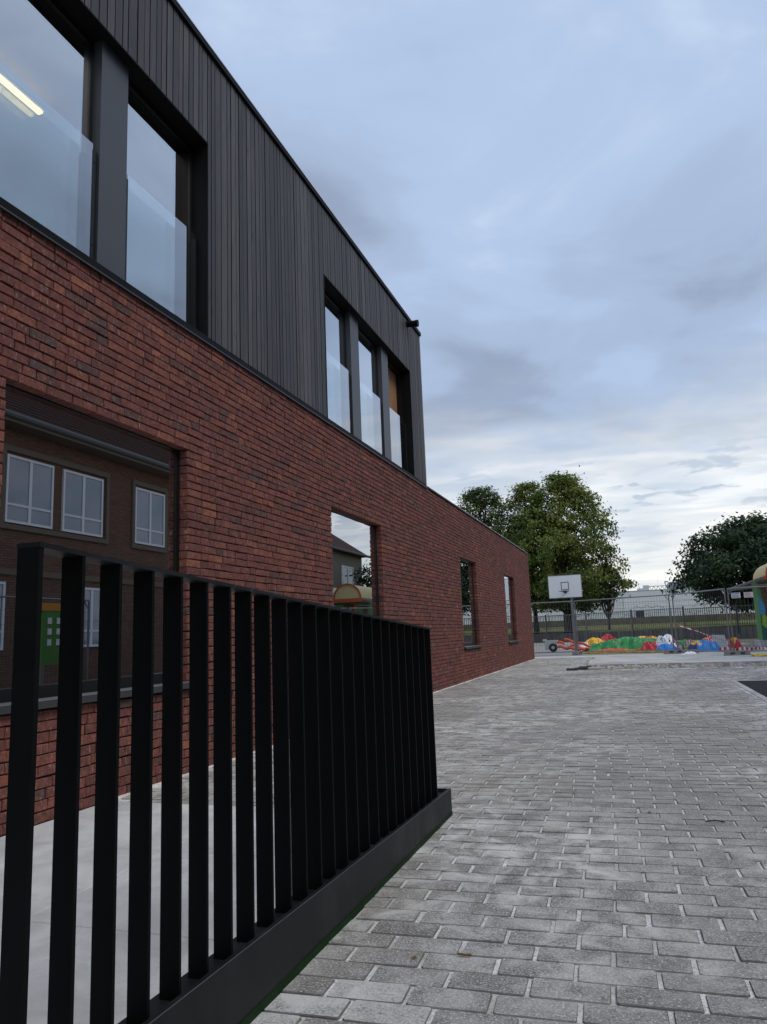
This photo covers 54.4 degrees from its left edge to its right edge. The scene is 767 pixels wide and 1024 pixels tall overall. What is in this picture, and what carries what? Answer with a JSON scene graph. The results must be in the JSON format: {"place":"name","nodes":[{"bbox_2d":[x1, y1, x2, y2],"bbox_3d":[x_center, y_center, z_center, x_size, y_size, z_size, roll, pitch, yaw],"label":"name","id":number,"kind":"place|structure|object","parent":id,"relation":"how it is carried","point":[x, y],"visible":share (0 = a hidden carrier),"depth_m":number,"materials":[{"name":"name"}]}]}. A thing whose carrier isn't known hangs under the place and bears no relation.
{"place":"outdoors","nodes":[
{"label":"outdoors","id":0,"kind":"place"},
{"bbox_2d":[0,620,757,836],"bbox_3d":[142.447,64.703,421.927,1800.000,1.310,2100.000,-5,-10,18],"label":"ground","id":1,"kind":"structure","parent":0,"point":[702,625],"depth_m":60.10,"materials":[{"name":"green plant"}]},
{"bbox_2d":[456,485,530,574],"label":"lime tree","id":2,"kind":"object","parent":1,"relation":"on","point":[482,501],"visible":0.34,"depth_m":62.47,"materials":[{"name":"green plant"}]},
{"bbox_2d":[492,480,571,633],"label":"lime tree","id":3,"kind":"object","parent":1,"relation":"on","point":[525,487],"visible":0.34,"depth_m":60.01,"materials":[{"name":"green plant"}]},
{"bbox_2d":[529,515,604,632],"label":"lime tree","id":4,"kind":"object","parent":1,"relation":"on","point":[569,553],"visible":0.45,"depth_m":56.57,"materials":[{"name":"green plant"}]},
{"bbox_2d":[504,465,639,632],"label":"lime tree","id":5,"kind":"object","parent":1,"relation":"on","point":[570,491],"visible":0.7,"depth_m":57.03,"materials":[{"name":"green plant"}]},
{"bbox_2d":[590,560,627,629],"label":"lime tree","id":6,"kind":"object","parent":1,"relation":"on","point":[610,586],"visible":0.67,"depth_m":55.89,"materials":[{"name":"green plant"}]},
{"bbox_2d":[531,582,754,628],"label":"warehouse","id":7,"kind":"structure","parent":1,"relation":"on","point":[655,601],"depth_m":93.77,"materials":[{"name":"metal"}]},
{"bbox_2d":[532,612,755,627],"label":"hedge","id":8,"kind":"object","parent":1,"relation":"on","point":[649,621],"visible":0.2,"depth_m":86.76,"materials":[{"name":"green plant"}]},
{"bbox_2d":[660,510,766,617],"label":"ash tree","id":9,"kind":"object","parent":1,"relation":"on","point":[740,547],"visible":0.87,"depth_m":45.97,"materials":[{"name":"green plant"}]},
{"bbox_2d":[118,657,766,1023],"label":"pavement","id":10,"kind":"structure","parent":0,"point":[544,894],"depth_m":3.11,"materials":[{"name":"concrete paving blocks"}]},
{"bbox_2d":[0,802,291,1023],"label":"landing","id":11,"kind":"object","parent":10,"relation":"on","point":[38,983],"visible":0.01,"depth_m":2.90,"materials":[{"name":"grey concrete"}]},
{"bbox_2d":[0,542,452,1023],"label":"steel railing","id":12,"kind":"object","parent":10,"relation":"on","point":[363,820],"visible":0.97,"depth_m":2.00,"materials":[{"name":"black metal"}]},
{"bbox_2d":[0,0,534,835],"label":"school building","id":13,"kind":"structure","parent":10,"relation":"on","point":[210,356],"depth_m":6.42,"materials":[{"name":"brick"}]},
{"bbox_2d":[0,0,94,252],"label":"window","id":14,"kind":"structure","parent":13,"relation":"in","point":[47,59],"depth_m":5.13,"materials":[{"name":"clear glass"}]},
{"bbox_2d":[0,384,188,714],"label":"window","id":15,"kind":"structure","parent":13,"relation":"in","point":[71,478],"depth_m":4.99,"materials":[{"name":"clear glass"}]},
{"bbox_2d":[126,79,192,324],"bbox_3d":[-1.952,-2.537,6.297,0.080,1.875,1.091,-5,-10,18],"label":"window","id":16,"kind":"structure","parent":13,"relation":"in","point":[159,160],"depth_m":6.34,"materials":[{"name":"clear glass"}]},
{"bbox_2d":[325,291,347,430],"bbox_3d":[-0.730,-1.987,9.916,0.080,1.875,1.250,-5,-10,18],"label":"window","id":17,"kind":"structure","parent":13,"relation":"in","point":[334,315],"depth_m":10.08,"materials":[{"name":"clear glass"}]},
{"bbox_2d":[330,509,378,615],"bbox_3d":[-0.347,0.993,9.803,0.193,1.957,2.000,-5,-10,18],"label":"window","id":18,"kind":"structure","parent":13,"relation":"in","point":[354,543],"depth_m":9.90,"materials":[{"name":"clear glass"}]},
{"bbox_2d":[358,327,377,395],"bbox_3d":[-0.281,-1.784,11.248,0.080,1.875,1.170,-5,-10,18],"label":"window","id":19,"kind":"structure","parent":13,"relation":"in","point":[367,349],"depth_m":11.43,"materials":[{"name":"clear glass"}]},
{"bbox_2d":[387,358,402,418],"bbox_3d":[0.122,-1.593,12.497,0.116,1.875,1.061,-5,-10,18],"label":"window","id":20,"kind":"structure","parent":13,"relation":"in","point":[394,375],"depth_m":12.96,"materials":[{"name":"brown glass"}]},
{"bbox_2d":[459,558,482,648],"bbox_3d":[1.849,1.983,16.311,0.193,1.957,1.780,-5,-10,18],"label":"window","id":21,"kind":"structure","parent":13,"relation":"in","point":[466,568],"depth_m":16.49,"materials":[{"name":"clear glass"}]},
{"bbox_2d":[504,575,519,642],"bbox_3d":[3.656,2.798,21.666,0.193,1.957,1.860,-5,-10,18],"label":"window","id":22,"kind":"structure","parent":13,"relation":"in","point":[508,585],"depth_m":21.93,"materials":[{"name":"clear glass"}]},
{"bbox_2d":[118,659,534,799],"bbox_3d":[1.730,3.473,15.292,0.039,0.023,22.167,-5,-10,18],"label":"mortar fillet","id":23,"kind":"object","parent":10,"relation":"on","point":[153,786],"visible":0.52,"depth_m":6.37,"materials":[{"name":"grey concrete"}]},
{"bbox_2d":[457,952,471,955],"bbox_3d":[0.253,1.383,2.336,0.046,0.008,0.010,-6,-10,20],"label":"cigarette butt","id":24,"kind":"object","parent":10,"relation":"on","point":[464,954],"visible":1,"depth_m":2.33,"materials":[{"name":"paper"}]},
{"bbox_2d":[566,668,578,670],"bbox_3d":[4.509,3.759,17.825,0.281,0.061,0.121,-4,-10,12],"label":"loose paver","id":25,"kind":"object","parent":10,"relation":"on","point":[571,669],"visible":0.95,"depth_m":17.77,"materials":[{"name":"black concrete"}]},
{"bbox_2d":[575,667,586,669],"bbox_3d":[4.781,3.789,18.070,0.281,0.061,0.120,-6,-10,21],"label":"loose paver","id":26,"kind":"object","parent":10,"relation":"on","point":[582,668],"visible":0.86,"depth_m":18.01,"materials":[{"name":"black concrete"}]},
{"bbox_2d":[729,680,766,702],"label":"kerb bed","id":27,"kind":"object","parent":10,"relation":"on","point":[746,689],"visible":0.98,"depth_m":10.85,"materials":[{"name":"concrete"}]},
{"bbox_2d":[738,680,766,696],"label":"black play surface","id":28,"kind":"object","parent":27,"relation":"on","point":[759,686],"visible":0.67,"depth_m":11.68,"materials":[{"name":"rubber"}]},
{"bbox_2d":[178,0,766,590],"label":"sky","id":29,"kind":"structure","parent":0,"point":[566,200],"materials":[{"name":"blue"}]},
{"bbox_2d":[535,655,598,658],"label":"new paving","id":30,"kind":"structure","parent":0,"point":[566,657],"depth_m":26.21,"materials":[{"name":"grey concrete"}]},
{"bbox_2d":[583,651,663,653],"bbox_3d":[9.372,5.165,27.569,4.238,0.109,0.090,-10,-12,38],"label":"yellow strap","id":31,"kind":"object","parent":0,"point":[624,652],"visible":0.59,"depth_m":27.74,"materials":[{"name":"plastic"}]},
{"bbox_2d":[534,640,766,656],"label":"playground","id":32,"kind":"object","parent":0,"point":[537,649],"depth_m":30.54,"materials":[{"name":"concrete"}]},
{"bbox_2d":[543,639,558,651],"bbox_3d":[7.376,5.890,32.971,0.635,0.555,0.610,-5,-10,18],"label":"trailer","id":33,"kind":"object","parent":32,"relation":"on","point":[548,646],"visible":0.94,"depth_m":32.76,"materials":[{"name":"grey plastic"}]},
{"bbox_2d":[531,601,576,652],"bbox_3d":[5.643,4.483,28.668,3.478,1.970,0.072,-5,-10,19],"label":"site fence","id":34,"kind":"object","parent":32,"relation":"on","point":[557,624],"visible":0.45,"depth_m":28.34,"materials":[{"name":"metal"}]},
{"bbox_2d":[547,574,582,650],"bbox_3d":[7.306,4.066,29.779,1.334,3.127,0.675,-5,-10,18],"label":"basketball hoop","id":35,"kind":"object","parent":32,"relation":"on","point":[564,586],"visible":0.96,"depth_m":30.08,"materials":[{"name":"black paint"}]},
{"bbox_2d":[557,638,590,650],"bbox_3d":[8.292,5.661,31.854,1.025,0.556,1.980,6,-12,-41],"label":"folded slide","id":36,"kind":"object","parent":32,"relation":"on","point":[571,647],"visible":0.73,"depth_m":32.02,"materials":[{"name":"red plastic"}]},
{"bbox_2d":[572,651,582,654],"bbox_3d":[7.265,5.271,27.936,0.245,0.130,0.720,-8,-11,29],"label":"concrete block","id":37,"kind":"object","parent":32,"relation":"on","point":[576,653],"depth_m":27.67,"materials":[{"name":"grey concrete"}]},
{"bbox_2d":[586,637,603,644],"bbox_3d":[9.261,5.741,32.569,1.269,0.559,1.100,-5,-10,18],"label":"inflatable","id":38,"kind":"object","parent":32,"relation":"on","point":[593,640],"visible":0.33,"depth_m":32.55,"materials":[{"name":"yellow plastic"}]},
{"bbox_2d":[601,634,615,641],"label":"inflatable","id":39,"kind":"object","parent":32,"relation":"on","point":[608,636],"visible":0.23,"depth_m":32.85,"materials":[{"name":"red plastic"}]},
{"bbox_2d":[533,629,685,641],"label":"brick wall","id":40,"kind":"structure","parent":32,"relation":"on","point":[615,634],"depth_m":51.71,"materials":[{"name":"grey brick"}]},
{"bbox_2d":[533,606,685,638],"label":"bar fence","id":41,"kind":"object","parent":40,"relation":"on","point":[631,618],"visible":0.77,"depth_m":51.77,"materials":[{"name":"black metal"}]},
{"bbox_2d":[594,648,632,650],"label":"inflatable","id":42,"kind":"object","parent":32,"relation":"on","point":[617,649],"visible":0.64,"depth_m":29.20,"materials":[{"name":"orange plastic"}]},
{"bbox_2d":[585,637,656,650],"bbox_3d":[10.006,5.379,30.562,3.737,0.562,2.350,-5,-10,18],"label":"inflatable","id":43,"kind":"object","parent":32,"relation":"on","point":[627,642],"visible":0.62,"depth_m":30.11,"materials":[{"name":"green plastic"}]},
{"bbox_2d":[574,594,674,651],"bbox_3d":[8.569,4.071,26.863,3.660,1.970,0.040,-11,-13,42],"label":"site fence","id":44,"kind":"object","parent":32,"relation":"on","point":[668,599],"visible":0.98,"depth_m":26.78,"materials":[{"name":"metal"}]},
{"bbox_2d":[637,641,657,649],"bbox_3d":[10.517,5.240,29.237,1.297,0.364,0.966,-5,-10,18],"label":"inflatable","id":45,"kind":"object","parent":32,"relation":"on","point":[651,644],"visible":0.62,"depth_m":28.97,"materials":[{"name":"red plastic"}]},
{"bbox_2d":[656,634,676,646],"bbox_3d":[11.014,5.046,28.989,0.980,0.615,0.820,-5,-10,18],"label":"inflatable","id":46,"kind":"object","parent":32,"relation":"on","point":[667,640],"visible":0.46,"depth_m":28.97,"materials":[{"name":"white plastic"}]},
{"bbox_2d":[656,643,679,649],"bbox_3d":[10.779,5.098,28.219,1.003,0.279,0.590,-5,-10,18],"label":"inflatable","id":47,"kind":"object","parent":32,"relation":"on","point":[665,645],"visible":0.66,"depth_m":28.08,"materials":[{"name":"blue plastic"}]},
{"bbox_2d":[679,639,693,648],"bbox_3d":[11.932,5.259,29.708,1.225,0.373,0.835,-5,-10,18],"label":"inflatable","id":48,"kind":"object","parent":32,"relation":"on","point":[682,642],"visible":0.19,"depth_m":29.48,"materials":[{"name":"green plastic"}]},
{"bbox_2d":[686,640,720,650],"bbox_3d":[11.431,4.760,26.651,1.253,0.384,0.846,-5,-10,18],"label":"inflatable","id":49,"kind":"object","parent":32,"relation":"on","point":[709,645],"visible":0.78,"depth_m":26.42,"materials":[{"name":"blue plastic"}]},
{"bbox_2d":[711,635,727,647],"bbox_3d":[12.223,4.726,27.117,0.562,0.540,0.253,-8,-11,31],"label":"grey board","id":50,"kind":"object","parent":32,"relation":"on","point":[721,644],"visible":0.57,"depth_m":27.11,"materials":[{"name":"plastic"}]},
{"bbox_2d":[686,626,757,639],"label":"brick wall","id":51,"kind":"structure","parent":32,"relation":"on","point":[745,632],"depth_m":44.16,"materials":[{"name":"grey brick"}]},
{"bbox_2d":[682,604,754,632],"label":"bar fence","id":52,"kind":"object","parent":51,"relation":"on","point":[735,612],"visible":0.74,"depth_m":44.74,"materials":[{"name":"black metal"}]},
{"bbox_2d":[726,639,757,643],"bbox_3d":[24.555,4.836,28.976,10.142,0.001,32.440,4,-11,-35],"label":"sand patch","id":53,"kind":"object","parent":32,"relation":"on","point":[747,641],"depth_m":38.82,"materials":[{"name":"soil"}]},
{"bbox_2d":[719,647,766,650],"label":"barrier tape","id":54,"kind":"object","parent":32,"relation":"on","point":[748,648],"visible":0.79,"depth_m":25.42,"materials":[{"name":"plastic"}]},
{"bbox_2d":[728,564,766,645],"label":"painted shed","id":55,"kind":"structure","parent":32,"relation":"on","point":[760,576],"depth_m":29.67,"materials":[{"name":"concrete"}]},
{"bbox_2d":[664,649,685,653],"bbox_3d":[9.908,4.743,25.365,0.720,0.130,0.245,-4,-10,9],"label":"concrete block","id":56,"kind":"object","parent":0,"point":[672,652],"depth_m":25.28,"materials":[{"name":"grey concrete"}]},
{"bbox_2d":[587,651,766,666],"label":"concrete apron","id":57,"kind":"object","parent":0,"point":[655,658],"visible":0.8,"depth_m":21.31,"materials":[{"name":"grey concrete"}]},
{"bbox_2d":[680,651,696,654],"bbox_3d":[9.831,4.538,24.041,0.524,0.108,0.318,-5,-10,18],"label":"rag","id":58,"kind":"object","parent":57,"relation":"on","point":[689,653],"visible":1,"depth_m":23.92,"materials":[{"name":"white fabric"}]},
{"bbox_2d":[681,649,698,653],"bbox_3d":[10.101,4.613,24.627,0.720,0.130,0.245,5,-12,-39],"label":"concrete block","id":59,"kind":"object","parent":57,"relation":"on","point":[683,651],"depth_m":24.46,"materials":[{"name":"grey concrete"}]},
{"bbox_2d":[671,588,731,651],"bbox_3d":[10.193,3.536,24.009,0.108,1.970,3.011,-1,-9,-9],"label":"site fence","id":60,"kind":"object","parent":57,"relation":"on","point":[725,604],"visible":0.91,"depth_m":23.75,"materials":[{"name":"metal"}]},
{"bbox_2d":[676,624,723,640],"bbox_3d":[11.285,4.201,26.019,3.111,0.667,0.481,5,-12,-38],"label":"barrier tape","id":61,"kind":"object","parent":60,"relation":"attached to","point":[700,632],"visible":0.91,"depth_m":25.36,"materials":[{"name":"plastic"}]},
{"bbox_2d":[724,650,750,655],"bbox_3d":[10.555,4.210,22.296,0.720,0.130,0.245,-4,-10,12],"label":"concrete block","id":62,"kind":"object","parent":57,"relation":"on","point":[732,653],"depth_m":22.20,"materials":[{"name":"grey concrete"}]},
{"bbox_2d":[726,586,766,651],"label":"site fence","id":63,"kind":"object","parent":62,"relation":"on","point":[746,619],"visible":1,"depth_m":22.37,"materials":[{"name":"metal"}]},
{"bbox_2d":[731,593,740,597],"bbox_3d":[10.613,2.513,22.487,0.250,0.160,0.008,-5,-10,18],"label":"warning sign","id":64,"kind":"object","parent":63,"relation":"attached to","point":[735,595],"visible":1,"depth_m":22.48,"materials":[{"name":"white plastic"}]},
{"bbox_2d":[744,592,752,597],"bbox_3d":[10.917,2.474,22.329,0.250,0.160,0.008,-5,-10,18],"label":"warning sign","id":65,"kind":"object","parent":63,"relation":"attached to","point":[748,594],"visible":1,"depth_m":22.33,"materials":[{"name":"white plastic"}]},
{"bbox_2d":[751,653,766,656],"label":"yellow hose","id":66,"kind":"object","parent":57,"relation":"on","point":[759,655],"visible":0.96,"depth_m":20.95,"materials":[{"name":"yellow plastic"}]},
{"bbox_2d":[587,663,766,669],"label":"trench","id":67,"kind":"object","parent":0,"point":[706,664],"visible":0.15,"depth_m":18.25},
{"bbox_2d":[588,667,605,669],"bbox_3d":[5.171,3.804,18.094,0.400,0.060,0.200,-2,-6,10],"label":"broken slab","id":68,"kind":"object","parent":67,"relation":"on","point":[594,668],"depth_m":18.02,"materials":[{"name":"concrete"}]},
{"bbox_2d":[591,660,766,669],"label":"rubble pile","id":69,"kind":"object","parent":67,"relation":"on","point":[737,664],"visible":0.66,"depth_m":18.23,"materials":[{"name":"stone"}]},
{"bbox_2d":[724,661,735,666],"bbox_3d":[8.001,3.530,17.255,0.235,0.160,0.192,5,-12,-37],"label":"stone","id":70,"kind":"object","parent":67,"relation":"on","point":[728,663],"visible":0.64,"depth_m":17.20,"materials":[{"name":"grey stone"}]},
{"bbox_2d":[671,639,704,648],"bbox_3d":[11.712,4.946,27.916,1.820,0.473,0.850,-5,-10,18],"label":"barrier tape","id":71,"kind":"object","parent":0,"point":[687,642],"visible":0.36,"depth_m":28.04,"materials":[{"name":"white plastic"}]},
{"bbox_2d":[728,637,740,647],"bbox_3d":[13.141,4.902,27.972,0.490,0.417,0.625,-5,-10,18],"label":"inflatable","id":72,"kind":"object","parent":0,"point":[736,640],"visible":0.47,"depth_m":27.86,"materials":[{"name":"red plastic"}]}
]}

